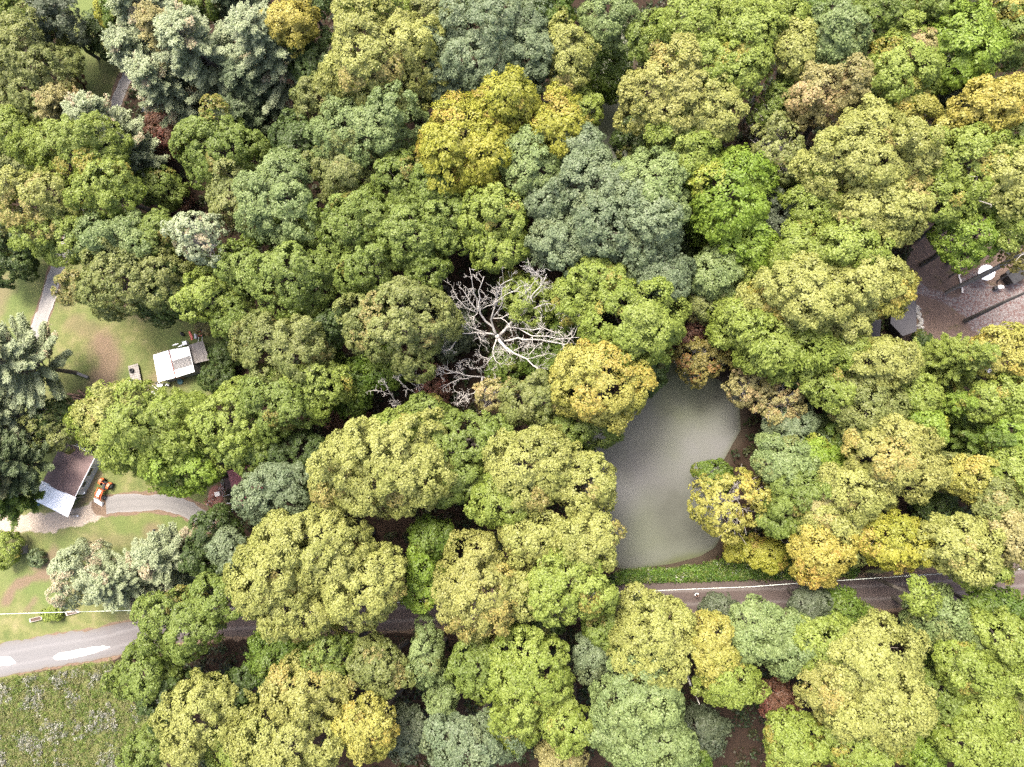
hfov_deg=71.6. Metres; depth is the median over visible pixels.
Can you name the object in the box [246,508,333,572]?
broadleaf tree
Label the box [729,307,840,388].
broadleaf tree
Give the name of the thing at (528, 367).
maple tree
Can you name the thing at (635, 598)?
broadleaf tree
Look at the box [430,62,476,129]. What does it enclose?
broadleaf tree
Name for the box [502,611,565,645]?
broadleaf tree
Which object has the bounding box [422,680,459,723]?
broadleaf tree
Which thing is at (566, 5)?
broadleaf tree
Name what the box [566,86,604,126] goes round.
broadleaf tree
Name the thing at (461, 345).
maple tree
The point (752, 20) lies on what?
broadleaf tree
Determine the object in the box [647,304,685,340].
broadleaf tree
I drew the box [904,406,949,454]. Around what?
broadleaf tree
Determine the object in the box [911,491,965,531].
broadleaf tree
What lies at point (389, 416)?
broadleaf tree
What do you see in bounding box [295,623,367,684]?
broadleaf tree
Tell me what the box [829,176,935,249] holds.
broadleaf tree
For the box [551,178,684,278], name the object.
broadleaf tree
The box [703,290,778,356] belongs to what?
maple tree
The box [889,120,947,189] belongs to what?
broadleaf tree
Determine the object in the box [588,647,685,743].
broadleaf tree
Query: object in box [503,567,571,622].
broadleaf tree
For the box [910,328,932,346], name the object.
shrub
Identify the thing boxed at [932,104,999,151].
broadleaf tree
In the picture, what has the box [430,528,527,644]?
broadleaf tree
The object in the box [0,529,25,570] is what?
shrub
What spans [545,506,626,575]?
broadleaf tree
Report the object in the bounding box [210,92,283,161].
broadleaf tree
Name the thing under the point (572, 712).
broadleaf tree
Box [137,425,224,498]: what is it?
maple tree
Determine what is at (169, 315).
broadleaf tree
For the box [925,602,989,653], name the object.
broadleaf tree
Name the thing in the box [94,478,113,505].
tractor
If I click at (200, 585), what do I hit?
broadleaf tree
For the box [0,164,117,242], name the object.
broadleaf tree
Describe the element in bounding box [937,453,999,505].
broadleaf tree
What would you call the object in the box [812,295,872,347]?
broadleaf tree
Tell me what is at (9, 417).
pine tree
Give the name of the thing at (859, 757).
broadleaf tree
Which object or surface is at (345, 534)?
broadleaf tree
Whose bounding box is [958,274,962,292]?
edging
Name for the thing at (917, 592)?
maple tree
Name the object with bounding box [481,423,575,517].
broadleaf tree
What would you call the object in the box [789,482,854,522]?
broadleaf tree
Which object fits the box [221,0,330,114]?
pine tree
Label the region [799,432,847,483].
maple tree
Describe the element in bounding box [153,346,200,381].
shed
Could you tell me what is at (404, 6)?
broadleaf tree
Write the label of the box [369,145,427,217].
broadleaf tree
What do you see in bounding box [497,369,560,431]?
broadleaf tree
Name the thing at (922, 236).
bare tree
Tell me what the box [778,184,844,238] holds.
broadleaf tree
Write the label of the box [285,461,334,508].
broadleaf tree
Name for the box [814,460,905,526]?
broadleaf tree
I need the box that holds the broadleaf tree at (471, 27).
[459,0,485,58]
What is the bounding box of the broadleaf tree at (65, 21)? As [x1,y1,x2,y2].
[24,0,99,59]
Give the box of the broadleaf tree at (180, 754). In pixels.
[147,667,258,766]
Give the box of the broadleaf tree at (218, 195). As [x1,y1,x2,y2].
[204,158,268,232]
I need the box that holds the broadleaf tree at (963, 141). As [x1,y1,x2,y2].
[911,121,1023,217]
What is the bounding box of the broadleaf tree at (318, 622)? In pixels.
[256,580,332,643]
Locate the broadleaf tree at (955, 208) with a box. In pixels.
[911,164,979,230]
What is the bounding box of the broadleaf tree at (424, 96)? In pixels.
[364,64,433,131]
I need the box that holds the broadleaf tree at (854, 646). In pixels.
[813,607,932,693]
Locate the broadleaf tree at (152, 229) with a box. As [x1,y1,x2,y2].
[131,205,184,259]
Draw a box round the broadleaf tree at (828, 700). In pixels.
[792,655,867,723]
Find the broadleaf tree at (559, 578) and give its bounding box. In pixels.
[518,543,620,627]
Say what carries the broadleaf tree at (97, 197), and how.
on the forest floor
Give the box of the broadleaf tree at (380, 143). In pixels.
[303,79,429,175]
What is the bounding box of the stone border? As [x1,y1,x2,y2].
[916,305,923,336]
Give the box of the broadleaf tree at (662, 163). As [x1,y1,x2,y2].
[611,142,691,240]
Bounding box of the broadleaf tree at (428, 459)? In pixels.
[305,406,457,520]
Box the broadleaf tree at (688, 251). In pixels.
[680,214,704,258]
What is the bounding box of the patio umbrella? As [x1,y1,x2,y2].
[978,265,994,280]
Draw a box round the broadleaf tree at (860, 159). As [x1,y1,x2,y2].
[787,113,945,207]
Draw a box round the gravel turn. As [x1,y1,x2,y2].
[106,494,214,533]
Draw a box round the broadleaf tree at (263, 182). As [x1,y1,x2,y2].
[230,144,316,257]
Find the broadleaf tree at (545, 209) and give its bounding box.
[520,175,574,238]
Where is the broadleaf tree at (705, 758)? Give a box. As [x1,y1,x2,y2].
[675,746,712,766]
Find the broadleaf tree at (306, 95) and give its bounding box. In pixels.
[289,69,345,138]
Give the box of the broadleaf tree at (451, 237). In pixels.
[419,190,472,257]
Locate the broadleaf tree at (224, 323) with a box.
[209,287,257,341]
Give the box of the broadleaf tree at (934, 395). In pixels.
[882,372,945,417]
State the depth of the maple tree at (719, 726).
82.83 m
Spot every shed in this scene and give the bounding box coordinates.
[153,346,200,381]
[885,301,916,335]
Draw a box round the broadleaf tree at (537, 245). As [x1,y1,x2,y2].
[523,214,597,276]
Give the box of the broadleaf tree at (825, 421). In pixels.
[800,411,837,449]
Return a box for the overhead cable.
[10,569,1006,613]
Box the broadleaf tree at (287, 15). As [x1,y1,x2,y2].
[258,0,338,83]
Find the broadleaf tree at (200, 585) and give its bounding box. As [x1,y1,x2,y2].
[181,571,259,630]
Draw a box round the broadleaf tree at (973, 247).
[919,209,1008,275]
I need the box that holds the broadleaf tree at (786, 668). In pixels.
[758,606,823,682]
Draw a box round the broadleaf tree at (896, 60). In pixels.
[853,9,946,130]
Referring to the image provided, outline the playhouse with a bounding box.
[1000,262,1023,284]
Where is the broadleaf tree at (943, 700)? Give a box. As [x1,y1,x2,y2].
[912,667,978,732]
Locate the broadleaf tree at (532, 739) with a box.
[483,696,540,757]
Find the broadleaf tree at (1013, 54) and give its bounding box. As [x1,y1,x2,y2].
[971,0,1023,72]
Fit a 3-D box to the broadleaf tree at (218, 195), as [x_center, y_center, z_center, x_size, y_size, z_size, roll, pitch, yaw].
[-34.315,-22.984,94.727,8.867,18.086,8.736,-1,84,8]
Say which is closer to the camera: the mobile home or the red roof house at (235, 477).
the red roof house at (235, 477)
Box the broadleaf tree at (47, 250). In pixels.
[7,198,107,267]
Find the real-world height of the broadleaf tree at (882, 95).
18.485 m
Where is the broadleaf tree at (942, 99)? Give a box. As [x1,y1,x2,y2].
[923,70,966,122]
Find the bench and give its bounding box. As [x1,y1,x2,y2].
[77,372,88,377]
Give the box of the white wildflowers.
[0,663,141,766]
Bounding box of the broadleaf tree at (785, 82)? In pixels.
[764,69,806,145]
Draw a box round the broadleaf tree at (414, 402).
[398,391,459,433]
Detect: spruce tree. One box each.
[87,537,195,618]
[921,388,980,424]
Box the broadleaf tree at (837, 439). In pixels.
[824,420,870,459]
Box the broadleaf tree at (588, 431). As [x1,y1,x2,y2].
[539,402,625,450]
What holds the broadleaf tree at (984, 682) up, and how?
on the forest floor
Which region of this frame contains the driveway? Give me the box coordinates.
[31,72,130,337]
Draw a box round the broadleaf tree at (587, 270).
[566,256,639,309]
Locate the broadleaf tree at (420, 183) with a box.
[408,151,475,222]
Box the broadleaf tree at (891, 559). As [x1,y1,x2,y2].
[840,506,939,574]
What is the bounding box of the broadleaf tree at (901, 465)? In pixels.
[840,412,953,505]
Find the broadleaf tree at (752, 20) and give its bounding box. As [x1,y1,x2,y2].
[716,0,788,109]
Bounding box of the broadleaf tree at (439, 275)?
[400,247,453,298]
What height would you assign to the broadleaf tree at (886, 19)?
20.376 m
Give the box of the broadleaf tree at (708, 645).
[687,608,742,690]
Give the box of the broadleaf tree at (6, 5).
[0,0,32,33]
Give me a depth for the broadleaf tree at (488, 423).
80.16 m
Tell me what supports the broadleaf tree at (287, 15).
on the forest floor
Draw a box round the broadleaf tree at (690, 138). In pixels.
[643,111,722,195]
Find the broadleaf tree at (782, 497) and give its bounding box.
[763,465,835,521]
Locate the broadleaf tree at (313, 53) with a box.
[285,25,342,92]
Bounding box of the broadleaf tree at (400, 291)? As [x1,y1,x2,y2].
[332,275,465,383]
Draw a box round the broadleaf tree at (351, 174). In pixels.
[300,138,384,206]
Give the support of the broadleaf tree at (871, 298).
on the forest floor
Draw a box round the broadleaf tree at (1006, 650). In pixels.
[968,605,1023,674]
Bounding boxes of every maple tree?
[62,377,215,486]
[66,378,170,445]
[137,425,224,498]
[324,350,373,420]
[359,342,407,391]
[406,512,458,560]
[414,89,517,196]
[428,299,478,363]
[452,155,502,220]
[470,63,543,133]
[521,332,573,379]
[670,701,734,762]
[682,142,781,246]
[685,202,757,256]
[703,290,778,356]
[714,213,778,277]
[743,277,798,331]
[778,162,823,193]
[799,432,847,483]
[819,584,875,638]
[861,265,921,319]
[867,572,944,620]
[915,0,1012,95]
[952,585,1023,635]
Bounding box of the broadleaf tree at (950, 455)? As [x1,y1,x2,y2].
[936,450,977,493]
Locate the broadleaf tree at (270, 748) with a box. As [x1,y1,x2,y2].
[222,697,344,766]
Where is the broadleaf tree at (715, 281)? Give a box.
[680,242,744,300]
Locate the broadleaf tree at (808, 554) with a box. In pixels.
[786,523,858,589]
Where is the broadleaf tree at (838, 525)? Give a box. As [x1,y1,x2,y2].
[793,502,866,545]
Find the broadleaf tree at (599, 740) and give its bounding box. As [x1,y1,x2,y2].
[579,690,637,761]
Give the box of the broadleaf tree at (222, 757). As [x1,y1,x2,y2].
[201,718,271,766]
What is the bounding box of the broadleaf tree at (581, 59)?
[546,10,601,95]
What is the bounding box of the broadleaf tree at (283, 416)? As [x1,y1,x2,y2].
[235,366,328,443]
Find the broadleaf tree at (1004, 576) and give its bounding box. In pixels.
[939,550,1015,591]
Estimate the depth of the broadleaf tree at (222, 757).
81.77 m
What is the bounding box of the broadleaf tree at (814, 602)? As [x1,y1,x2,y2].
[786,585,833,618]
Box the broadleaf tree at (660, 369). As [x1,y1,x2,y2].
[609,350,670,398]
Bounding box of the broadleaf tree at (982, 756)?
[928,715,1012,766]
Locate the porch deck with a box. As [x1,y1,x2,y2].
[221,478,231,496]
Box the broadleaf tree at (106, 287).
[50,235,195,322]
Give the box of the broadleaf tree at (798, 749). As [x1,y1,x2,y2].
[762,697,833,766]
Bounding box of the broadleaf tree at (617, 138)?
[608,113,651,164]
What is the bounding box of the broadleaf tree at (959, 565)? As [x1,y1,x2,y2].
[911,511,1006,587]
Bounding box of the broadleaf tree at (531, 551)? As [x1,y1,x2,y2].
[496,509,575,572]
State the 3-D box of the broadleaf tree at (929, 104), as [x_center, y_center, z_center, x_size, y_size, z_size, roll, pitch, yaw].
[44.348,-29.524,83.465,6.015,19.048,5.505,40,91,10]
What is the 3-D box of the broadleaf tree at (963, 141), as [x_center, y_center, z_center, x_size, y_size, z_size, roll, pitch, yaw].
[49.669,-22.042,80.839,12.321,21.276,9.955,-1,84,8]
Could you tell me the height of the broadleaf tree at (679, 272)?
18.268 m
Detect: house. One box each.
[227,465,263,505]
[820,319,880,351]
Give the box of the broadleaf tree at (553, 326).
[547,303,577,345]
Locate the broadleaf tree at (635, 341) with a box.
[574,275,691,373]
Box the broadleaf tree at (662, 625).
[605,581,701,690]
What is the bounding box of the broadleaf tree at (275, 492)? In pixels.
[230,459,319,525]
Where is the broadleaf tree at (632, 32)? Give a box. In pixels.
[624,7,670,95]
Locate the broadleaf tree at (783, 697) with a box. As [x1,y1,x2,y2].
[755,675,802,724]
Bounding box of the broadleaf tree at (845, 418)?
[827,374,911,442]
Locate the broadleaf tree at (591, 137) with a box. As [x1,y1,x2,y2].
[553,121,612,184]
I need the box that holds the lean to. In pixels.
[189,341,213,364]
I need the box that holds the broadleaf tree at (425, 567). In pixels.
[400,545,445,614]
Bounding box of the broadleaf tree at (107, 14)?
[96,0,131,29]
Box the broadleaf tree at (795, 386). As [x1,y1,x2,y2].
[774,347,828,391]
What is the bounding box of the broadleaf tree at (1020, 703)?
[967,679,1023,739]
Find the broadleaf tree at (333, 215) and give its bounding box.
[307,183,408,258]
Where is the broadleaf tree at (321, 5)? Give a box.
[289,0,331,27]
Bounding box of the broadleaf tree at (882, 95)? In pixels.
[832,63,893,153]
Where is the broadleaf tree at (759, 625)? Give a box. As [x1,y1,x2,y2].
[720,593,786,666]
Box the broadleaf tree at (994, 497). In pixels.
[943,474,1023,523]
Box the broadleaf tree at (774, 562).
[722,531,790,575]
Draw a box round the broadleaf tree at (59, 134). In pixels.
[4,110,145,190]
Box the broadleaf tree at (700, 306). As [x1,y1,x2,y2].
[685,285,740,328]
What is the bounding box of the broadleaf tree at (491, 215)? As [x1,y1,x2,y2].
[456,182,528,255]
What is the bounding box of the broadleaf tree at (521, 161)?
[497,124,561,205]
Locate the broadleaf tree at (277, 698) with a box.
[257,648,349,723]
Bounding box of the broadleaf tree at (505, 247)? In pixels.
[469,225,531,273]
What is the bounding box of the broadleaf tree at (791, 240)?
[764,219,835,278]
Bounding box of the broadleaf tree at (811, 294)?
[734,250,861,333]
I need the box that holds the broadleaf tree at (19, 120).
[0,103,70,165]
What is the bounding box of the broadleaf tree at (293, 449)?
[244,426,325,474]
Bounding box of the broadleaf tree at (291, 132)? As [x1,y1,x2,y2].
[267,107,318,171]
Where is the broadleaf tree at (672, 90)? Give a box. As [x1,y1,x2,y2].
[612,32,716,145]
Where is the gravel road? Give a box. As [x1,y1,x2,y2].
[0,562,1023,676]
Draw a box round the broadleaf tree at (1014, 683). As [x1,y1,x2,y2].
[977,655,1023,700]
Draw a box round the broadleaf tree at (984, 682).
[921,638,1005,700]
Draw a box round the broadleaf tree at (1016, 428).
[978,402,1023,458]
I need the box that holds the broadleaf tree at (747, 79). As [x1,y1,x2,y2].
[707,23,775,125]
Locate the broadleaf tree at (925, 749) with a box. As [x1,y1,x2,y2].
[898,726,947,766]
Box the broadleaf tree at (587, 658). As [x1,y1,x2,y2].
[571,622,620,685]
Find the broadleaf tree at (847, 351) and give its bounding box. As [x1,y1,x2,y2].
[827,332,874,372]
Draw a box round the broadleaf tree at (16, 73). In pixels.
[0,1,85,131]
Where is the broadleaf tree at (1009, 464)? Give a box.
[984,444,1023,502]
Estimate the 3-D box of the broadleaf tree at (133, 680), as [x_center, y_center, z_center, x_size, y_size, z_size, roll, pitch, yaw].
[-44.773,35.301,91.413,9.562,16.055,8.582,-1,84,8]
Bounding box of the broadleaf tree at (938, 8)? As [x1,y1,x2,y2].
[899,0,970,29]
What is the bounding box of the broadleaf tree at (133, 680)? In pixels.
[100,633,202,706]
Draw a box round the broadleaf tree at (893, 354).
[845,333,925,392]
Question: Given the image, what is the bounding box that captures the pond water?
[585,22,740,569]
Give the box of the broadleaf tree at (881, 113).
[828,92,907,179]
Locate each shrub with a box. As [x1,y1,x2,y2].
[0,247,39,289]
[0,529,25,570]
[26,547,47,567]
[39,605,64,622]
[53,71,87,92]
[193,309,216,335]
[197,364,235,392]
[207,334,240,373]
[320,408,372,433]
[414,362,453,408]
[690,458,734,494]
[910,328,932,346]
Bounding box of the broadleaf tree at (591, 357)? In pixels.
[548,336,658,435]
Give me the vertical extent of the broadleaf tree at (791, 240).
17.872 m
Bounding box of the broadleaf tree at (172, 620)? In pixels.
[129,584,233,665]
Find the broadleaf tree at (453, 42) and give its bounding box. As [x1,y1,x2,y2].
[412,0,551,101]
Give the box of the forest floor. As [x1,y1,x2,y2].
[0,0,1023,766]
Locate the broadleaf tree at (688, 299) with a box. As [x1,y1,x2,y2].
[666,286,691,309]
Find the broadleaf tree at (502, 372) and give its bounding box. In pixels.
[484,343,526,385]
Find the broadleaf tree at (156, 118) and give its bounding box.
[142,110,188,161]
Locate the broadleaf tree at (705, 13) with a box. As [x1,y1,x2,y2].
[631,0,759,58]
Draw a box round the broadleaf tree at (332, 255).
[310,242,366,291]
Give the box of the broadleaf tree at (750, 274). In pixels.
[736,256,784,287]
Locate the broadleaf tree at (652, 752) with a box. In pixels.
[600,697,700,766]
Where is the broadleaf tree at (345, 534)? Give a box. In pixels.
[264,492,378,595]
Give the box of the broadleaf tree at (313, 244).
[270,211,332,255]
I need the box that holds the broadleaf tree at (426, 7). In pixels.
[408,0,462,57]
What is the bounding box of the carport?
[37,481,84,516]
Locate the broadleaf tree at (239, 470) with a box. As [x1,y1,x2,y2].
[216,436,287,478]
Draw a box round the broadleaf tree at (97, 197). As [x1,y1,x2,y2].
[62,147,155,221]
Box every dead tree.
[368,377,400,406]
[393,371,432,408]
[435,358,501,406]
[440,262,580,370]
[685,670,699,703]
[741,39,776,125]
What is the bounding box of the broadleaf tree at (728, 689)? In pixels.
[689,659,771,709]
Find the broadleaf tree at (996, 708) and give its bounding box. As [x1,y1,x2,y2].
[934,679,1021,743]
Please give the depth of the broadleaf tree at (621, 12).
83.19 m
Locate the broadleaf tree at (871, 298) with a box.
[818,246,914,327]
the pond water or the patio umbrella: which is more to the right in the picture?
the patio umbrella
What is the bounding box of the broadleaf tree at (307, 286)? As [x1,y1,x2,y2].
[243,240,341,333]
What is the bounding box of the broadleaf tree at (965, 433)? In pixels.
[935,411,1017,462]
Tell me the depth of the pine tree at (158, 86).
94.08 m
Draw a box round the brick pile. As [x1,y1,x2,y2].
[204,483,225,506]
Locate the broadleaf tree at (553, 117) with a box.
[522,81,585,166]
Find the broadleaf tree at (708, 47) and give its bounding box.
[674,33,736,105]
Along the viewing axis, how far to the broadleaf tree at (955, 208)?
74.16 m
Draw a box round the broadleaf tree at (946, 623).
[891,581,977,653]
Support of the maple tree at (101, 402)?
on the forest floor
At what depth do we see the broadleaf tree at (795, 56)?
76.93 m
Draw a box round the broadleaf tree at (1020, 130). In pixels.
[974,121,1023,171]
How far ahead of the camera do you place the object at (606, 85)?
90.48 m
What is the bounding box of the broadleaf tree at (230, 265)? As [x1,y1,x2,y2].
[213,229,286,297]
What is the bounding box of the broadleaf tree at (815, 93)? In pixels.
[782,52,880,150]
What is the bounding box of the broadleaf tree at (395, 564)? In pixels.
[312,539,408,633]
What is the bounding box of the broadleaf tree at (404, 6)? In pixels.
[335,0,410,77]
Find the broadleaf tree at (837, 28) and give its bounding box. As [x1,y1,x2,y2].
[799,0,876,70]
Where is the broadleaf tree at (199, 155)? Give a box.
[167,93,278,190]
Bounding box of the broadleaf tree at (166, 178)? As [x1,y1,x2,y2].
[133,164,190,211]
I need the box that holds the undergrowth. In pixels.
[2,0,1023,766]
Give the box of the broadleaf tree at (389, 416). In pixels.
[368,405,425,456]
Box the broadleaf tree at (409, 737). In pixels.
[385,701,426,764]
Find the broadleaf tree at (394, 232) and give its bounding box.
[367,195,441,272]
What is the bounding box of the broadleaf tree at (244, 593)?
[222,533,321,634]
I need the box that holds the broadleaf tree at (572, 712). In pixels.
[538,682,594,760]
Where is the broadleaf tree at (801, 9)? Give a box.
[746,0,812,93]
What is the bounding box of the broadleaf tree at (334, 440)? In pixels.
[319,428,387,480]
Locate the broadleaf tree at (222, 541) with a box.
[203,525,246,576]
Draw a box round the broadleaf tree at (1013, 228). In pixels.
[945,192,1023,264]
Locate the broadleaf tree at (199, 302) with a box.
[168,254,249,326]
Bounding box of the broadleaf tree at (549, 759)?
[533,737,589,766]
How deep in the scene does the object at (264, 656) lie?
85.65 m
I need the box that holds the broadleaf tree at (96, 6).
[92,0,116,28]
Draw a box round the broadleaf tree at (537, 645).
[479,623,575,736]
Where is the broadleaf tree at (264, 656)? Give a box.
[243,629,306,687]
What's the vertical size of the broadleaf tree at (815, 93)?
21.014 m
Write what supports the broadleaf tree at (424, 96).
on the forest floor
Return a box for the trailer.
[128,363,141,381]
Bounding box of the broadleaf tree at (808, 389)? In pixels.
[795,355,858,415]
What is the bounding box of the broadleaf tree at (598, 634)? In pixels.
[580,611,619,651]
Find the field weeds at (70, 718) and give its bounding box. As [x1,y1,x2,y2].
[0,657,142,766]
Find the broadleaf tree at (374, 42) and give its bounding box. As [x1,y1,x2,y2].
[312,0,460,124]
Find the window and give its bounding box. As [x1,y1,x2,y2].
[86,467,93,475]
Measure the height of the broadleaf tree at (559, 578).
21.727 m
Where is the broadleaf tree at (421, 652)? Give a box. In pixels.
[404,612,448,690]
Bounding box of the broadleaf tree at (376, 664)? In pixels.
[343,631,417,699]
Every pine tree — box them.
[0,311,77,417]
[0,387,46,442]
[0,429,54,499]
[0,479,45,530]
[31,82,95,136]
[60,89,149,146]
[84,118,170,180]
[99,21,156,97]
[104,0,179,63]
[122,49,207,128]
[129,520,203,589]
[130,0,218,90]
[151,0,252,104]
[208,0,269,35]
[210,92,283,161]
[218,56,291,124]
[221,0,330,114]
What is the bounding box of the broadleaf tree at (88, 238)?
[64,207,179,276]
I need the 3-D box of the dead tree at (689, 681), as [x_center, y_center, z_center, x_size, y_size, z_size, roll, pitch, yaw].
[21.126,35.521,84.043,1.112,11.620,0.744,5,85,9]
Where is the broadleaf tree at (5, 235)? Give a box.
[0,220,35,259]
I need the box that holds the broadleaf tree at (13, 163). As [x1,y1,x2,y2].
[0,139,51,184]
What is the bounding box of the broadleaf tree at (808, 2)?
[775,0,830,75]
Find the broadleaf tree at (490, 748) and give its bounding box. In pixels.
[418,702,526,766]
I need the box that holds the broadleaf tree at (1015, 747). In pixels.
[987,711,1023,766]
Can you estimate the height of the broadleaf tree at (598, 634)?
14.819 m
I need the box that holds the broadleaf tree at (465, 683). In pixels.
[443,632,507,705]
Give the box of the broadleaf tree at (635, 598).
[608,592,651,625]
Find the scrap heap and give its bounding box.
[155,382,170,386]
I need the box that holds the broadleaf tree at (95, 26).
[79,8,122,65]
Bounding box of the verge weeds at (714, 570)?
[604,555,861,586]
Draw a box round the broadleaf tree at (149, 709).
[135,668,218,734]
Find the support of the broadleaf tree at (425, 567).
on the forest floor
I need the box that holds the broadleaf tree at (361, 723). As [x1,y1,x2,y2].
[330,688,403,766]
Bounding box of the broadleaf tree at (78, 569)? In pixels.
[44,537,117,610]
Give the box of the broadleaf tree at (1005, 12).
[953,0,1023,69]
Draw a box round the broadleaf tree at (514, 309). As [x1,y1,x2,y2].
[496,268,555,338]
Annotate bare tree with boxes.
[917,176,991,240]
[945,226,1023,293]
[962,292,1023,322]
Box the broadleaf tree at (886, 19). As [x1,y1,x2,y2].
[839,0,936,90]
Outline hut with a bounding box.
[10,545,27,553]
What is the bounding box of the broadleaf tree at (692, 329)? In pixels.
[672,307,709,351]
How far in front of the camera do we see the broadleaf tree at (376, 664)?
81.40 m
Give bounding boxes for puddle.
[0,645,108,665]
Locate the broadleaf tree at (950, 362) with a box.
[906,332,1001,392]
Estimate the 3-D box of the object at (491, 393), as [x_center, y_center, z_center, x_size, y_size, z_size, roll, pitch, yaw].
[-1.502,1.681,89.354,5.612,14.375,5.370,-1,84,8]
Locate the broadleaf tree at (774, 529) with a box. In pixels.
[754,500,802,539]
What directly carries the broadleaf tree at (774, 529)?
on the forest floor
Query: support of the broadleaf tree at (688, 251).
on the forest floor
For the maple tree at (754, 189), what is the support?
on the forest floor
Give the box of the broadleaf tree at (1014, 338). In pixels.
[967,321,1023,385]
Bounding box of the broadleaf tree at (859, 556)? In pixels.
[838,536,874,568]
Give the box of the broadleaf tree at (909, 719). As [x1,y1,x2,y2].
[817,660,939,755]
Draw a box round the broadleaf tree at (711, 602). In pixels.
[696,590,741,624]
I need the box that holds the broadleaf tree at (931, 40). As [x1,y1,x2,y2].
[904,26,938,63]
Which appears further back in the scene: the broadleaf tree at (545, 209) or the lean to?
the lean to
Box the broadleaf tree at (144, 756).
[114,720,177,766]
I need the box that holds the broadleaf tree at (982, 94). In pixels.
[945,71,1023,135]
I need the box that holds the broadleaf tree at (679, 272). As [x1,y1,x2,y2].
[626,237,696,301]
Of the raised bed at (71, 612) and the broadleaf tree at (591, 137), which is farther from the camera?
the raised bed at (71, 612)
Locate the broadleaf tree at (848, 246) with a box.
[806,216,895,274]
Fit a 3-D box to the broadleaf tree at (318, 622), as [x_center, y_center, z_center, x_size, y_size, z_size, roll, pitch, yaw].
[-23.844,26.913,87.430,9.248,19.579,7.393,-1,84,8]
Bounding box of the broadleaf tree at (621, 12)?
[577,0,641,61]
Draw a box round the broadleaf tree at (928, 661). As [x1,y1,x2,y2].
[917,631,954,673]
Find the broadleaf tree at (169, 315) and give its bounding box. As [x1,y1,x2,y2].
[133,261,208,328]
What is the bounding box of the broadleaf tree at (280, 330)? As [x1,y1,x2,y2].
[227,308,336,391]
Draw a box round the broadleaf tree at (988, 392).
[962,371,1023,423]
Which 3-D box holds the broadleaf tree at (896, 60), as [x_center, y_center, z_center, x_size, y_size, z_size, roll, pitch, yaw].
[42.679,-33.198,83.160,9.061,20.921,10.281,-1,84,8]
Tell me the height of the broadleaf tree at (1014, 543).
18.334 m
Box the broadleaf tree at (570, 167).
[540,146,641,235]
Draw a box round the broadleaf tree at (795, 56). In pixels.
[762,14,820,120]
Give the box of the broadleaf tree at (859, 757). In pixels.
[823,717,909,766]
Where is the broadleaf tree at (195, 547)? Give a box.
[177,502,249,576]
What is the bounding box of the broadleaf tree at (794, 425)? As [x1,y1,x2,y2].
[761,402,822,449]
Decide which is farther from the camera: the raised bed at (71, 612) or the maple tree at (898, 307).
the raised bed at (71, 612)
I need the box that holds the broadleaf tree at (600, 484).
[551,440,617,526]
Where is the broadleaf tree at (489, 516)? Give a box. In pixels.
[463,468,528,530]
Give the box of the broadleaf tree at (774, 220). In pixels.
[759,186,817,246]
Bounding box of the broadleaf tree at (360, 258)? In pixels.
[333,243,405,303]
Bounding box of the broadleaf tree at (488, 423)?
[425,409,513,480]
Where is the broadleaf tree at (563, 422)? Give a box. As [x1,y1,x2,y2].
[526,412,584,457]
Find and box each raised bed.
[29,616,41,621]
[65,610,78,615]
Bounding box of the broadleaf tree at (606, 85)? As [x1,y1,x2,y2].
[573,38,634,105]
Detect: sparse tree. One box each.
[17,408,77,454]
[26,395,74,437]
[156,187,196,221]
[159,210,259,268]
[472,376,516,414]
[665,336,733,389]
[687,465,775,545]
[721,365,776,408]
[745,82,791,149]
[748,376,807,427]
[749,110,810,188]
[959,242,1023,287]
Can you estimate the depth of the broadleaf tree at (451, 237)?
82.15 m
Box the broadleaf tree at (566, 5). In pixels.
[533,0,576,28]
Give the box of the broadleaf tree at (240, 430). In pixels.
[181,375,280,473]
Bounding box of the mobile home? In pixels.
[43,440,100,496]
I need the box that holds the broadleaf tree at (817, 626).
[786,611,866,680]
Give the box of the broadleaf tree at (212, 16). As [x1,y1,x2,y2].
[177,0,221,24]
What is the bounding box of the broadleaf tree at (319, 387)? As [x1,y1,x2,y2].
[281,359,357,426]
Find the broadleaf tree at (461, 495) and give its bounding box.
[423,452,485,509]
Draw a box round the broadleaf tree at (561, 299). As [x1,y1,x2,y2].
[549,275,598,326]
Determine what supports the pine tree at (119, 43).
on the forest floor
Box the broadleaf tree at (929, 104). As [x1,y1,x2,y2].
[889,76,943,123]
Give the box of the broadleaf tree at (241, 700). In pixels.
[212,662,267,715]
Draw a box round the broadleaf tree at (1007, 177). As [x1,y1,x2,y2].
[938,142,1023,233]
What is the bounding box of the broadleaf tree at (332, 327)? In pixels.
[302,306,358,355]
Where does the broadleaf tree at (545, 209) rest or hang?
on the forest floor
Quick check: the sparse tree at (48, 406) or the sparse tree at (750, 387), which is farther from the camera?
the sparse tree at (48, 406)
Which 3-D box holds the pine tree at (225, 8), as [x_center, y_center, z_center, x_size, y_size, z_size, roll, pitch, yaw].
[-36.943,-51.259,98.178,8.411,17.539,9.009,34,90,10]
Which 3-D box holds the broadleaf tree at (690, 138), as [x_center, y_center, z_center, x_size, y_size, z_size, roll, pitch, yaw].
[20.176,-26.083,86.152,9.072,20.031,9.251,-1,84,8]
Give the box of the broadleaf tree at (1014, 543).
[977,505,1023,570]
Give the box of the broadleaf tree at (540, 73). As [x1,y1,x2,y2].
[505,22,561,118]
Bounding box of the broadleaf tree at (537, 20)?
[495,0,552,88]
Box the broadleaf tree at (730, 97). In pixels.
[675,64,749,147]
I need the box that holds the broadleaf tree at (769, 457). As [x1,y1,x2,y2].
[749,432,820,488]
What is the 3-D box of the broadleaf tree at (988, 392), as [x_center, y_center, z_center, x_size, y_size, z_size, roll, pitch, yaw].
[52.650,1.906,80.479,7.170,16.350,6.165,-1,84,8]

